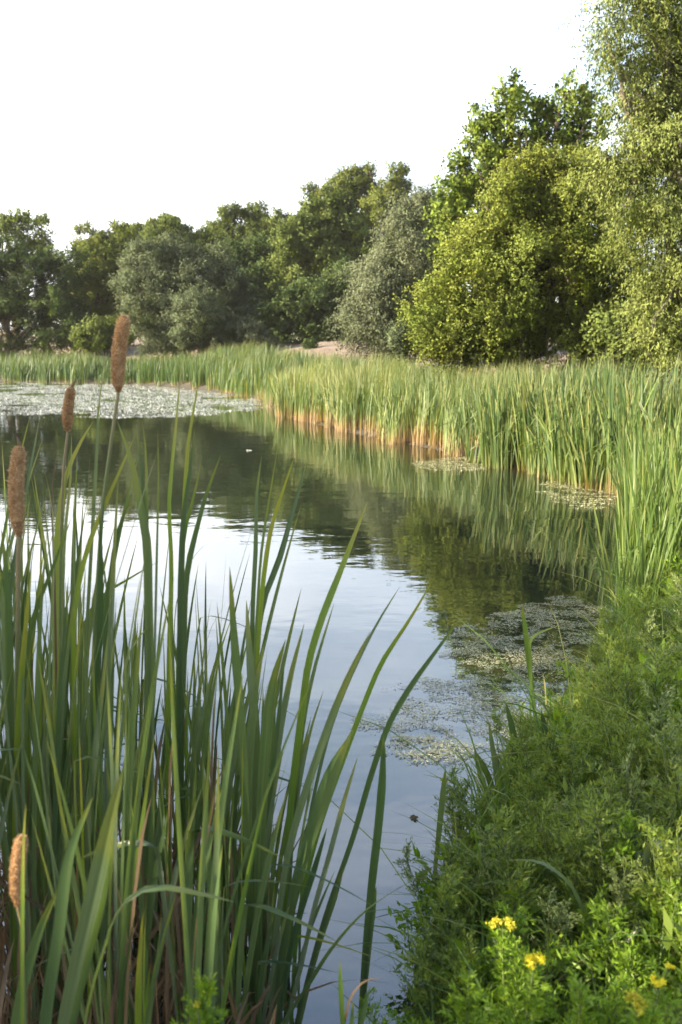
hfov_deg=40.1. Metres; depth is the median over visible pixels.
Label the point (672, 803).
bushy herb
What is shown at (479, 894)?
bushy herb
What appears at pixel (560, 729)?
broad leaved weed
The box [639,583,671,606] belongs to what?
bushy herb
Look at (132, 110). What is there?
sky
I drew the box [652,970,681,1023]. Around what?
bushy herb
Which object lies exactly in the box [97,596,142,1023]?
cattail
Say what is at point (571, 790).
broad leaved weed
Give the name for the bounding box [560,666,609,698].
broad leaved weed
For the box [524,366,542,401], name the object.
cattail clump
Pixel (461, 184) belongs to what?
poplar
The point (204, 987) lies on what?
goldenrod
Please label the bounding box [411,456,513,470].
floating weed
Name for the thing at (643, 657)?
bushy herb
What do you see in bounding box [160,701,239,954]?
cattail
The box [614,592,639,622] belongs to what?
broad leaved weed
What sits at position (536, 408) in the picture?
cattail clump
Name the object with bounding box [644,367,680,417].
cattail clump
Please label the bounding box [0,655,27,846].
cattail
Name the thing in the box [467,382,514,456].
cattail clump
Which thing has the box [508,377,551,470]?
cattail clump
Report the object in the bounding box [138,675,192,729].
cattail
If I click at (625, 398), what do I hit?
cattail clump
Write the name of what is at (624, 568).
sedge tuft
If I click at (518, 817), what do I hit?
bushy herb
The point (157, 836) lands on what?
cattail
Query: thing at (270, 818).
cattail
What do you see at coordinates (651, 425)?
sedge tuft
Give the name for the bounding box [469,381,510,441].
cattail clump
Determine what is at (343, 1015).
sedge
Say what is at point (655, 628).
bushy herb
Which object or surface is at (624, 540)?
sedge tuft
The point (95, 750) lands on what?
cattail
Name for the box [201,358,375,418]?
reed bed
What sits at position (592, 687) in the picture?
bushy herb
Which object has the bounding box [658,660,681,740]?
bushy herb
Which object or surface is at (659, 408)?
cattail clump
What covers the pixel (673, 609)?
broad leaved weed
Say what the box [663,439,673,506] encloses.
sedge tuft
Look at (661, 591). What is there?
bushy herb
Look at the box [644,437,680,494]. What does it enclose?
sedge tuft
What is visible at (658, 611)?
bushy herb
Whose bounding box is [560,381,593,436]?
cattail clump
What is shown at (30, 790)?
cattail
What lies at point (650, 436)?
sedge tuft
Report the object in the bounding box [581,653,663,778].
bushy herb
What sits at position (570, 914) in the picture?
bushy herb
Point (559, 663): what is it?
broad leaved weed
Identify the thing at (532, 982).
goldenrod
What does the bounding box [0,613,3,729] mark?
cattail
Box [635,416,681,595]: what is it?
sedge tuft
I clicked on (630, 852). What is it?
bushy herb
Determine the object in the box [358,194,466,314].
broadleaf tree
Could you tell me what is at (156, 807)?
cattail
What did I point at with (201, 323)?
shrub
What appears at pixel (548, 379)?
cattail clump
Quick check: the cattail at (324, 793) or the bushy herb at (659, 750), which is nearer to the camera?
the cattail at (324, 793)
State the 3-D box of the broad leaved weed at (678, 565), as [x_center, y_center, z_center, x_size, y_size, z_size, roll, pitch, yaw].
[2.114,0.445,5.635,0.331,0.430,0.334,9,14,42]
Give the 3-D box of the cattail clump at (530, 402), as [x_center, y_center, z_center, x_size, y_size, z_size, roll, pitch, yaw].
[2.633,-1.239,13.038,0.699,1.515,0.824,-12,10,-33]
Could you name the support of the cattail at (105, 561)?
in the water
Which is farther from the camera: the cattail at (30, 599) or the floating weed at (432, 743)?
the floating weed at (432, 743)
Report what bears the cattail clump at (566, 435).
on the ground at (328, 346)
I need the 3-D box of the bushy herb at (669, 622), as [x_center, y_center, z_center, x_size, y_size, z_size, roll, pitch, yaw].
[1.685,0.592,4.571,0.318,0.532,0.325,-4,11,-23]
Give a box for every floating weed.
[0,383,265,418]
[349,670,549,764]
[370,734,449,755]
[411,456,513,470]
[438,595,614,736]
[535,481,621,508]
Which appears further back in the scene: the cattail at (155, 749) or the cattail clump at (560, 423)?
the cattail clump at (560, 423)
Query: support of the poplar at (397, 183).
on the ground at (328, 346)
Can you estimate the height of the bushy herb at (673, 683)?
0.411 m
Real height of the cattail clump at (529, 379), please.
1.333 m
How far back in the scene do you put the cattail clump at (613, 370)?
12.65 m
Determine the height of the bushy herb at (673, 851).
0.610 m
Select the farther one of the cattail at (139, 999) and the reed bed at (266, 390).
the reed bed at (266, 390)
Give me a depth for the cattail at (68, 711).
2.57 m
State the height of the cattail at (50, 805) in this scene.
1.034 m
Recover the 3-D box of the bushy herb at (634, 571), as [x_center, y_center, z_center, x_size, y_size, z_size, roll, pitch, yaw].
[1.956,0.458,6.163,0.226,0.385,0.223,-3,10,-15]
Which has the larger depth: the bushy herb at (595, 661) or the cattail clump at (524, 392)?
the cattail clump at (524, 392)
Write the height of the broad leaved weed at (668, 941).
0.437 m
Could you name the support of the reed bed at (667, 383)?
on the ground at (328, 346)
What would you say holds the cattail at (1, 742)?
in the water
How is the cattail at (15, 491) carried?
in the water
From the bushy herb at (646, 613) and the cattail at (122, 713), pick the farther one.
the bushy herb at (646, 613)
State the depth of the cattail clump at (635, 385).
11.28 m
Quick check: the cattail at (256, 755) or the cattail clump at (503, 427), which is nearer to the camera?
the cattail at (256, 755)
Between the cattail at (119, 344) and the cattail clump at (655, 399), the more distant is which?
the cattail clump at (655, 399)
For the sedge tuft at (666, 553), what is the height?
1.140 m
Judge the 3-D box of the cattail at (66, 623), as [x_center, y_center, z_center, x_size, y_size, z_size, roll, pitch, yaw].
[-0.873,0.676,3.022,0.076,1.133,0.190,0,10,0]
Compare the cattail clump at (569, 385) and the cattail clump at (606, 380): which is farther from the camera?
the cattail clump at (569, 385)
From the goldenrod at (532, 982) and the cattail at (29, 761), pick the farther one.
the cattail at (29, 761)
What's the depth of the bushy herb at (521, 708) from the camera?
3.85 m
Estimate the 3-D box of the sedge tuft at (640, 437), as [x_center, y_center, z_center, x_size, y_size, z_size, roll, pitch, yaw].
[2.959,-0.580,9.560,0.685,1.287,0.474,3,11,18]
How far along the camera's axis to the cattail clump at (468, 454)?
13.73 m
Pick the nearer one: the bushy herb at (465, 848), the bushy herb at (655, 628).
the bushy herb at (465, 848)
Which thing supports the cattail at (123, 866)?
in the water
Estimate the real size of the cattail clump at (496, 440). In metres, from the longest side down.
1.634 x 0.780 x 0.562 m
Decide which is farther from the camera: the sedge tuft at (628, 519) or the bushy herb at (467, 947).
the sedge tuft at (628, 519)
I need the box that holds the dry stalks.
[256,388,478,456]
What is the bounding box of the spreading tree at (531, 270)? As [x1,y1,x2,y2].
[392,137,655,379]
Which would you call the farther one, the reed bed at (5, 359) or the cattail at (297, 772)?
the reed bed at (5, 359)
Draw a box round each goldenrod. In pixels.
[169,967,229,1023]
[180,992,218,1023]
[436,970,495,1023]
[476,915,533,1023]
[490,952,556,1023]
[552,970,607,1023]
[624,989,664,1023]
[630,954,681,1023]
[634,974,681,1023]
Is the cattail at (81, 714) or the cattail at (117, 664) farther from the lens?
the cattail at (117, 664)
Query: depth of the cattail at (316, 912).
2.18 m
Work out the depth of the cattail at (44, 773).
2.23 m
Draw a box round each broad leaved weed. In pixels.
[384,894,452,981]
[432,878,542,1014]
[510,969,620,1023]
[527,709,600,769]
[530,698,619,801]
[539,653,600,709]
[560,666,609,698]
[563,776,637,854]
[596,647,622,677]
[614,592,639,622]
[615,907,681,1002]
[623,651,681,743]
[633,585,651,608]
[659,550,681,600]
[660,590,681,640]
[662,632,681,682]
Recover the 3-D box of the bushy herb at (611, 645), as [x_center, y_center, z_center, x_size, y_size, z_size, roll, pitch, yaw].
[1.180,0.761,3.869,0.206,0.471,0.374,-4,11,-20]
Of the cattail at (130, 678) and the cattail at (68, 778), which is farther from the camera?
the cattail at (130, 678)
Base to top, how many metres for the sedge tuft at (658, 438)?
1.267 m
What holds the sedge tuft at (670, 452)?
on the ground at (328, 346)
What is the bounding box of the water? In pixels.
[0,381,632,1023]
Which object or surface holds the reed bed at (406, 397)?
on the ground at (328, 346)
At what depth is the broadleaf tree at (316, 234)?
51.27 m
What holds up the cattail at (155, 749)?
in the water
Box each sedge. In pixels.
[338,961,381,1023]
[433,767,490,880]
[518,859,649,969]
[522,606,559,717]
[622,839,680,938]
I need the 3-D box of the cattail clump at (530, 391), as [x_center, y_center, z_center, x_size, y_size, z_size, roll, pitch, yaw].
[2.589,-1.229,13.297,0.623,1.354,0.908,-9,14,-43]
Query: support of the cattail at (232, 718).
in the water
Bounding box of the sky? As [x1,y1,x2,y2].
[0,0,680,330]
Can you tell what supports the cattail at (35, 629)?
in the water
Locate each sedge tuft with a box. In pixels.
[572,480,662,613]
[578,425,663,555]
[582,400,657,527]
[601,417,673,502]
[603,395,664,481]
[605,454,665,523]
[609,416,648,473]
[609,425,681,499]
[609,432,650,514]
[612,469,670,578]
[613,414,648,471]
[613,441,674,594]
[614,435,681,584]
[615,473,664,589]
[620,435,650,570]
[623,459,668,604]
[625,457,681,620]
[628,414,677,502]
[630,437,671,588]
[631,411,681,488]
[634,403,681,496]
[634,474,681,606]
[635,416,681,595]
[635,469,681,552]
[638,392,680,451]
[641,386,676,445]
[641,429,681,531]
[642,408,679,489]
[643,398,679,474]
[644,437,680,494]
[645,410,681,489]
[645,434,669,475]
[652,397,681,470]
[652,431,681,552]
[653,412,681,465]
[659,420,679,505]
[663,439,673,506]
[664,383,680,432]
[668,474,681,583]
[671,412,681,491]
[673,446,681,566]
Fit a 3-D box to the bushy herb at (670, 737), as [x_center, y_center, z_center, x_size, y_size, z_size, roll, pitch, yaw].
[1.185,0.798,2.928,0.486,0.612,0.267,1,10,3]
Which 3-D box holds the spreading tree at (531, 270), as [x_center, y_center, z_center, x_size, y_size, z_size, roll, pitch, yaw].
[4.131,-4.855,19.319,6.029,5.825,3.537,-5,11,-25]
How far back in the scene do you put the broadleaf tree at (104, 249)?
57.49 m
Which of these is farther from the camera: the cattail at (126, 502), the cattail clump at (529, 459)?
the cattail clump at (529, 459)
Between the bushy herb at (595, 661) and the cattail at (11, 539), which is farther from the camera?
the bushy herb at (595, 661)
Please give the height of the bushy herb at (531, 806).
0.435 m
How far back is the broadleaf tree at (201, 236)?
61.25 m
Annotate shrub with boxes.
[163,283,240,354]
[228,314,279,349]
[301,336,318,349]
[381,317,424,368]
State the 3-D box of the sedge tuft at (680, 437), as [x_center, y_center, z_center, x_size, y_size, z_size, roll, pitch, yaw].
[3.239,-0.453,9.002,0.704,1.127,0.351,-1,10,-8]
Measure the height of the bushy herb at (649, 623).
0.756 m
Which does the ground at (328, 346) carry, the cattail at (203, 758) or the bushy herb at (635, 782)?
the bushy herb at (635, 782)
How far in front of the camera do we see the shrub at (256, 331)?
44.88 m
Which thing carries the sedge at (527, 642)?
in the water
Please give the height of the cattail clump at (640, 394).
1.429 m
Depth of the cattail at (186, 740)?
2.41 m
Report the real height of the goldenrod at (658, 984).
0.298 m
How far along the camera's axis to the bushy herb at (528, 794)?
2.83 m
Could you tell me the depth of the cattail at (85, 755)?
2.66 m
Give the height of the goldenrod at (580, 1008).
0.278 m
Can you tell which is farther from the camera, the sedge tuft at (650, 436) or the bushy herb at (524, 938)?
the sedge tuft at (650, 436)
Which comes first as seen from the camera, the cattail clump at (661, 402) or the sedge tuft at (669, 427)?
the sedge tuft at (669, 427)
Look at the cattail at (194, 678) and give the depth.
3.13 m
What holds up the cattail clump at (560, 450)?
on the ground at (328, 346)
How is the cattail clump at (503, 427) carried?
on the ground at (328, 346)
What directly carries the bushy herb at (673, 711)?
on the ground at (328, 346)
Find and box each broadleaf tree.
[0,204,61,349]
[0,231,100,358]
[66,216,144,328]
[102,227,266,359]
[109,210,199,341]
[116,211,224,341]
[202,197,293,244]
[207,231,287,323]
[260,183,391,292]
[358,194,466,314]
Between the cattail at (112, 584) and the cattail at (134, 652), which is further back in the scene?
the cattail at (134, 652)
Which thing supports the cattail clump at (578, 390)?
on the ground at (328, 346)
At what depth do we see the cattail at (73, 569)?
2.43 m
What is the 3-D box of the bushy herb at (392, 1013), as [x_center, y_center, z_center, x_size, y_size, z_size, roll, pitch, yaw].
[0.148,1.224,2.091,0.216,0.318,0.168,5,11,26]
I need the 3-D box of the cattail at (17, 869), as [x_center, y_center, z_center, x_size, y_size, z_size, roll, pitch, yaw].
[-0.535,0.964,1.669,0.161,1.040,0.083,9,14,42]
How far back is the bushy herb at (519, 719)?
3.59 m
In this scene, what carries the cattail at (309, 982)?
in the water
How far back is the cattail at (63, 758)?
2.53 m
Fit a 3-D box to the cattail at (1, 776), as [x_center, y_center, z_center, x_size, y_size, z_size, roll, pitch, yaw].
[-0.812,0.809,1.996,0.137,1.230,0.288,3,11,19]
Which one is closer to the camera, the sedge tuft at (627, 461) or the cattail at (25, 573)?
the cattail at (25, 573)
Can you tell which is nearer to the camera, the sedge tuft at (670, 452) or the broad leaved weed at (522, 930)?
the broad leaved weed at (522, 930)
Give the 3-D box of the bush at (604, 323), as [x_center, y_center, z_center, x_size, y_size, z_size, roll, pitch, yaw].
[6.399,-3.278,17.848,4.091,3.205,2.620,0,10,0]
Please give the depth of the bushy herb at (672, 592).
4.96 m
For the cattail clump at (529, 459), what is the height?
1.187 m
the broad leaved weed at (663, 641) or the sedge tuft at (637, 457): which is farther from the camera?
the sedge tuft at (637, 457)
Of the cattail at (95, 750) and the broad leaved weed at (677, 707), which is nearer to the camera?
the cattail at (95, 750)
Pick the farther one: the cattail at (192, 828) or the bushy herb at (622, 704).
the bushy herb at (622, 704)
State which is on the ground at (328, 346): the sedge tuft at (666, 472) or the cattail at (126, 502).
the sedge tuft at (666, 472)
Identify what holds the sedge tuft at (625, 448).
on the ground at (328, 346)
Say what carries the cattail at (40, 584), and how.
in the water
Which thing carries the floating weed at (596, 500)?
on the water
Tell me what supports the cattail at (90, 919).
in the water
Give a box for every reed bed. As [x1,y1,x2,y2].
[0,338,371,397]
[0,342,58,378]
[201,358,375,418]
[263,348,645,457]
[459,355,681,418]
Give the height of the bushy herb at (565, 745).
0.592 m
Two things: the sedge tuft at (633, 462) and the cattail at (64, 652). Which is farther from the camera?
the sedge tuft at (633, 462)
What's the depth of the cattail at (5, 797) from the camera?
2.64 m
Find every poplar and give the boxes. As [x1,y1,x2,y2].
[295,159,386,238]
[362,158,419,236]
[418,65,630,370]
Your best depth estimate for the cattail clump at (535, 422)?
12.59 m
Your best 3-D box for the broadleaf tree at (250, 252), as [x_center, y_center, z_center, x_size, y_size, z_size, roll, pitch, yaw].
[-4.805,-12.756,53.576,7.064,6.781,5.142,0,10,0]
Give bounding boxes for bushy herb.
[354,985,417,1023]
[383,925,496,1023]
[393,823,500,936]
[399,1017,434,1023]
[406,921,450,1010]
[421,856,489,982]
[427,828,477,895]
[431,763,507,854]
[433,788,502,857]
[436,898,539,1023]
[439,855,510,949]
[450,838,496,929]
[465,789,582,934]
[472,1011,505,1023]
[474,804,594,971]
[475,723,530,805]
[483,701,544,778]
[484,798,532,892]
[486,935,547,1003]
[487,931,584,1023]
[493,799,581,923]
[498,788,588,905]
[499,704,555,768]
[499,733,566,855]
[508,766,581,875]
[508,973,652,1023]
[511,796,637,965]
[513,710,613,820]
[515,702,555,746]
[531,874,640,1021]
[543,678,616,749]
[545,1003,593,1023]
[548,655,603,730]
[550,775,676,945]
[556,879,671,1020]
[556,942,681,1023]
[559,674,644,798]
[564,760,681,911]
[566,680,602,729]
[567,699,602,777]
[569,817,655,976]
[570,645,681,753]
[577,734,635,792]
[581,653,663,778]
[581,701,673,856]
[581,704,659,793]
[584,698,681,897]
[585,635,620,678]
[590,605,633,663]
[591,625,624,669]
[592,607,622,666]
[593,625,660,720]
[595,753,665,849]
[596,613,621,636]
[598,630,646,718]
[598,806,678,973]
[606,812,681,987]
[610,708,681,831]
[615,599,647,638]
[615,625,666,674]
[620,569,646,610]
[620,877,681,1023]
[621,557,652,603]
[622,652,681,728]
[624,594,664,634]
[625,659,679,731]
[632,602,677,648]
[633,599,666,649]
[633,624,660,668]
[633,645,652,665]
[635,609,681,696]
[635,734,681,852]
[636,677,681,835]
[637,773,677,861]
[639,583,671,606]
[646,582,675,605]
[648,598,681,645]
[650,614,681,670]
[650,962,681,1023]
[652,726,679,767]
[652,735,679,831]
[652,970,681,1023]
[653,578,681,646]
[655,663,681,722]
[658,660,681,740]
[658,677,680,727]
[660,567,677,601]
[662,578,677,607]
[662,710,681,752]
[664,586,680,633]
[666,575,681,634]
[668,571,681,682]
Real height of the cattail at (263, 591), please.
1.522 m
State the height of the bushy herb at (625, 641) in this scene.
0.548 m
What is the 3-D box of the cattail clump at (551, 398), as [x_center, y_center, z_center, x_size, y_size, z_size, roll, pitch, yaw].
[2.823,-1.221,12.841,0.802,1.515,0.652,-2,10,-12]
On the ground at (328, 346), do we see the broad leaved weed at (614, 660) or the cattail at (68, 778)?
the broad leaved weed at (614, 660)
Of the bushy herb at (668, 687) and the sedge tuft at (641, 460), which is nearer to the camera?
the bushy herb at (668, 687)
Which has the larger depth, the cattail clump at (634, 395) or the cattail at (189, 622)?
the cattail clump at (634, 395)
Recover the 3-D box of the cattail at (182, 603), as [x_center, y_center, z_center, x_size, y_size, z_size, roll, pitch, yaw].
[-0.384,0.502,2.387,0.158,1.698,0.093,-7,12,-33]
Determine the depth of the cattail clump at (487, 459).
13.23 m
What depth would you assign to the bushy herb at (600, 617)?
5.21 m
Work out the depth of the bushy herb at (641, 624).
4.68 m
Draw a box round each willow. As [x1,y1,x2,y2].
[318,182,450,369]
[550,0,681,389]
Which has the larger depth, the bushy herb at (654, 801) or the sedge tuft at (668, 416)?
the sedge tuft at (668, 416)
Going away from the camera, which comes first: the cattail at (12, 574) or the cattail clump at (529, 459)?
the cattail at (12, 574)
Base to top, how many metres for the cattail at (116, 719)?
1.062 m
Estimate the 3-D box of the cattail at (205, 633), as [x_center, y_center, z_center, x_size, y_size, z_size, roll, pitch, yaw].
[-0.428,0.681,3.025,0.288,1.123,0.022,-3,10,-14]
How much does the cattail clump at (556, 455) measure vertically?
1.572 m
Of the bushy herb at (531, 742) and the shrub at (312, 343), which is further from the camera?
the shrub at (312, 343)
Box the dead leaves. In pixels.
[0,601,418,1023]
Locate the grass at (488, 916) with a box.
[284,482,681,1023]
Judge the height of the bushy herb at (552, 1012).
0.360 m
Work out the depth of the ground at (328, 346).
41.91 m
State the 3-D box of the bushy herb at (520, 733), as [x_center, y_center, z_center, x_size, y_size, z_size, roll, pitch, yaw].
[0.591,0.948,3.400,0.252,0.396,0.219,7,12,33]
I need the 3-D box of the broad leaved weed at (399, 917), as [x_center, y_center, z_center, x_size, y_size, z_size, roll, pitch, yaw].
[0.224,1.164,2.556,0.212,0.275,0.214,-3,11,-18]
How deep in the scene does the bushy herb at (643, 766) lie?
2.75 m
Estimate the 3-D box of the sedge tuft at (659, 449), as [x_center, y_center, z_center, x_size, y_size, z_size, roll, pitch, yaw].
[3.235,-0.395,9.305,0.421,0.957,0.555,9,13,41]
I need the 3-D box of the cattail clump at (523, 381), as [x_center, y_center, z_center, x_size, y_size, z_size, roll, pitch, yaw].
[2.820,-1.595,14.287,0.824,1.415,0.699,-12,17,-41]
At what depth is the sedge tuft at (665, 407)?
11.14 m
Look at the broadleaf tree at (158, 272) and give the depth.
47.45 m
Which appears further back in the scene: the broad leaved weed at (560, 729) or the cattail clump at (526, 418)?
the cattail clump at (526, 418)
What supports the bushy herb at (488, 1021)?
on the ground at (328, 346)
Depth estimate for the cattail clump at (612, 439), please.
10.73 m
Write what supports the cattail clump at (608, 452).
on the ground at (328, 346)
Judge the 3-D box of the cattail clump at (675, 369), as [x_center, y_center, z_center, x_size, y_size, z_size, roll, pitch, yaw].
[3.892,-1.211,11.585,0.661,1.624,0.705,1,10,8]
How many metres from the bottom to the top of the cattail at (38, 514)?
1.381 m
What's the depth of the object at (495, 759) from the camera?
3.25 m
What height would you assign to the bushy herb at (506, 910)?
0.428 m
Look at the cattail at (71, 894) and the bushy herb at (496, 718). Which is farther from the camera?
the bushy herb at (496, 718)
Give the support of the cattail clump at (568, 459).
on the ground at (328, 346)
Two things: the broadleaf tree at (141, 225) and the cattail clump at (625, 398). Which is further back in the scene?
the broadleaf tree at (141, 225)
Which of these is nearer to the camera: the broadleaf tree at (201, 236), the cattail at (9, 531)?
the cattail at (9, 531)
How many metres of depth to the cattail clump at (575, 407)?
12.25 m
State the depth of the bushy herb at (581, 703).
3.50 m
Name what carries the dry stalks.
on the ground at (328, 346)
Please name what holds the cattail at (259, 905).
in the water
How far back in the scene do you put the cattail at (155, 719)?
2.64 m
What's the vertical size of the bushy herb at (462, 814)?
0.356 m
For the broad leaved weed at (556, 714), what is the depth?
3.30 m
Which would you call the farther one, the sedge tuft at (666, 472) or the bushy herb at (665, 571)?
the sedge tuft at (666, 472)
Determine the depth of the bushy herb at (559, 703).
3.75 m
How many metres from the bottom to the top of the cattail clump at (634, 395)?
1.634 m
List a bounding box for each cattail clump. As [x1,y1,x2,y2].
[433,396,489,463]
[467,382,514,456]
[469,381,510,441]
[469,401,515,467]
[471,371,505,466]
[477,370,522,469]
[482,387,519,467]
[485,378,538,466]
[486,392,528,466]
[495,383,516,448]
[496,380,547,470]
[498,373,539,460]
[500,364,556,399]
[502,369,559,464]
[502,385,543,415]
[505,382,553,470]
[507,370,549,457]
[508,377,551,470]
[509,362,547,397]
[515,399,555,474]
[518,383,558,462]
[522,391,562,473]
[523,371,551,388]
[523,403,588,476]
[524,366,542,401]
[525,406,561,474]
[526,374,566,430]
[526,376,589,484]
[526,410,592,483]
[527,398,576,478]
[528,369,575,425]
[529,397,584,478]
[530,407,571,472]
[535,372,580,425]
[539,419,587,481]
[544,360,586,413]
[544,406,589,481]
[546,383,605,485]
[546,404,620,490]
[553,365,597,412]
[554,386,594,470]
[557,353,601,422]
[560,367,609,416]
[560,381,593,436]
[560,413,601,481]
[563,421,616,490]
[568,382,628,420]
[568,396,607,490]
[574,383,618,441]
[579,401,629,442]
[581,401,629,458]
[582,359,630,424]
[584,359,633,443]
[589,371,672,418]
[590,351,662,407]
[591,369,672,493]
[593,374,657,466]
[594,377,628,419]
[595,346,644,405]
[598,396,658,494]
[604,398,661,494]
[605,361,660,429]
[614,364,658,444]
[626,374,670,416]
[630,351,681,415]
[636,368,681,458]
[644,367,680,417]
[644,370,679,428]
[656,388,681,428]
[660,383,681,459]
[662,391,672,432]
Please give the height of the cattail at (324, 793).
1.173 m
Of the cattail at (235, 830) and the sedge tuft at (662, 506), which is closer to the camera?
the cattail at (235, 830)
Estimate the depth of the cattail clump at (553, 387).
13.35 m
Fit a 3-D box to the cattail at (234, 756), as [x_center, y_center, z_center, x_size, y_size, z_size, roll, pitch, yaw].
[-0.361,0.839,2.357,0.457,1.046,0.107,-4,11,-20]
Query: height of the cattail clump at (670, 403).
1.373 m
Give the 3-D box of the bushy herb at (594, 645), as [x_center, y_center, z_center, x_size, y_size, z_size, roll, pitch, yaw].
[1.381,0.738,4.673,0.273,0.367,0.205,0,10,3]
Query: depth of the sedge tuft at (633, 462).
7.60 m
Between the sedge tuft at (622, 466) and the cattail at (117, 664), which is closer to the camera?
the cattail at (117, 664)
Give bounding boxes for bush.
[68,313,138,358]
[243,252,366,343]
[570,271,681,385]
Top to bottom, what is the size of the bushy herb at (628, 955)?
0.432 m
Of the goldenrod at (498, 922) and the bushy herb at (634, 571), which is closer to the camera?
the goldenrod at (498, 922)
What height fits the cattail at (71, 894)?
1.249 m
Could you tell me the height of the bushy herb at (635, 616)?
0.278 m
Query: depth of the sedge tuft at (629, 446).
10.37 m
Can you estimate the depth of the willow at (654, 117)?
13.92 m
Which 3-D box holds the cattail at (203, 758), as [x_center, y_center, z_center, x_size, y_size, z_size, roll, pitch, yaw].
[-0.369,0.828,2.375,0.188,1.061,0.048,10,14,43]
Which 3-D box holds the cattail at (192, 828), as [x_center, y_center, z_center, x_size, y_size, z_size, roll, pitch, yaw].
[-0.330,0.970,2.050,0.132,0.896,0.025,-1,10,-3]
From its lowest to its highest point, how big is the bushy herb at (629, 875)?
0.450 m
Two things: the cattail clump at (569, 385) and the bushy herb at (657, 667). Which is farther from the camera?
the cattail clump at (569, 385)
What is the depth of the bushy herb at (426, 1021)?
2.01 m
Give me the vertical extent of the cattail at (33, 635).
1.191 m
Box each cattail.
[0,413,30,696]
[0,419,39,679]
[0,437,72,1016]
[0,442,41,620]
[0,454,156,1023]
[0,495,45,732]
[0,495,55,936]
[0,502,69,866]
[0,503,86,815]
[0,524,36,778]
[0,538,147,1023]
[0,547,49,896]
[0,547,72,1023]
[0,553,42,761]
[0,579,25,815]
[0,580,173,1023]
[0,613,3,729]
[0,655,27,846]
[0,659,55,952]
[0,682,31,800]
[0,725,28,823]
[0,775,24,785]
[2,450,26,650]
[3,451,122,898]
[7,809,56,1023]
[12,552,51,760]
[19,569,85,1015]
[24,623,146,1023]
[26,471,105,722]
[26,602,124,985]
[27,516,83,856]
[27,751,88,810]
[29,541,45,700]
[30,740,176,1023]
[31,476,107,767]
[32,669,73,1019]
[37,597,129,1021]
[39,767,123,1023]
[41,660,97,980]
[42,456,138,759]
[43,496,138,751]
[43,674,105,971]
[44,529,113,807]
[45,379,92,993]
[50,650,159,869]
[63,525,102,812]
[65,558,68,734]
[70,461,89,867]
[71,314,134,1015]
[76,626,164,972]
[78,358,198,968]
[79,573,100,1004]
[81,683,310,1023]
[84,884,232,1023]
[92,484,155,984]
[95,511,206,805]
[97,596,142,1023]
[106,761,201,1023]
[113,644,139,1023]
[113,673,161,929]
[113,703,221,855]
[117,421,158,991]
[119,614,142,737]
[119,642,278,947]
[123,543,175,875]
[123,575,144,751]
[135,897,161,1023]
[137,758,165,1023]
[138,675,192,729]
[140,527,252,946]
[143,600,174,915]
[154,764,216,1020]
[158,647,245,858]
[160,554,249,811]
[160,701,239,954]
[161,656,216,812]
[168,552,288,974]
[169,623,268,1023]
[172,564,244,786]
[172,645,221,954]
[175,376,219,998]
[183,674,203,864]
[188,603,223,828]
[196,503,317,854]
[203,754,307,1023]
[217,587,301,953]
[223,761,375,1023]
[226,679,284,864]
[229,568,285,1023]
[229,654,302,992]
[233,730,288,1023]
[238,886,332,1023]
[250,454,305,668]
[261,685,310,987]
[265,501,367,1013]
[269,633,369,1023]
[271,778,371,1015]
[275,789,310,976]
[281,879,414,1023]
[289,579,458,1023]
[358,734,385,1022]
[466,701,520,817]
[536,711,560,786]
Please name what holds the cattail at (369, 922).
in the water
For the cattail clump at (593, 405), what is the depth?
11.76 m
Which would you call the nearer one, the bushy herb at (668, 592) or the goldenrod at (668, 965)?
the goldenrod at (668, 965)
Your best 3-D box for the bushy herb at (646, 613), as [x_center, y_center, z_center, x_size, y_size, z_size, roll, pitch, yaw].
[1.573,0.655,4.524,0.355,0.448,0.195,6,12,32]
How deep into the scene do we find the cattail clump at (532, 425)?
12.55 m
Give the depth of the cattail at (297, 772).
2.30 m
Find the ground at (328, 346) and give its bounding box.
[0,332,681,1023]
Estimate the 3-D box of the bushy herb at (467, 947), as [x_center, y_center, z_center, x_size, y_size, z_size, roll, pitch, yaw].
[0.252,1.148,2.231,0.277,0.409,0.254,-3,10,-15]
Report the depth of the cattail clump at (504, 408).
13.38 m
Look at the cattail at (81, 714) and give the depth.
2.25 m
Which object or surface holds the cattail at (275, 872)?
in the water
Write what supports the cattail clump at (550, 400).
on the ground at (328, 346)
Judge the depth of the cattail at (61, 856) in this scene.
2.17 m
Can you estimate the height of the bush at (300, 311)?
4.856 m
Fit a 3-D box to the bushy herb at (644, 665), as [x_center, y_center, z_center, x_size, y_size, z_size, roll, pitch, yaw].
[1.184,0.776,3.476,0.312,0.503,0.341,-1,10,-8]
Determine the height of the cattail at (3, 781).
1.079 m
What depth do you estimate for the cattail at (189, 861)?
1.90 m
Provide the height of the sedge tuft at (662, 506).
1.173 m
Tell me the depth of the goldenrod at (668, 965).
1.80 m
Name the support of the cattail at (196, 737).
in the water
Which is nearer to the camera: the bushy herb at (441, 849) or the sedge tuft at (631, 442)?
the bushy herb at (441, 849)
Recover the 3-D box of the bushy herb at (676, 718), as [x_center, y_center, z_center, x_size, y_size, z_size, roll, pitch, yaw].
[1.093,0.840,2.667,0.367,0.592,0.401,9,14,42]
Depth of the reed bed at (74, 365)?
40.67 m
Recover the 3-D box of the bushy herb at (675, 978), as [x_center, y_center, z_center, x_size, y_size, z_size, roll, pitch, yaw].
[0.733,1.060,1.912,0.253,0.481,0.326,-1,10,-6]
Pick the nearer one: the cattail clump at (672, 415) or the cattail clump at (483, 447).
the cattail clump at (672, 415)
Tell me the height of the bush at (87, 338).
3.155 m

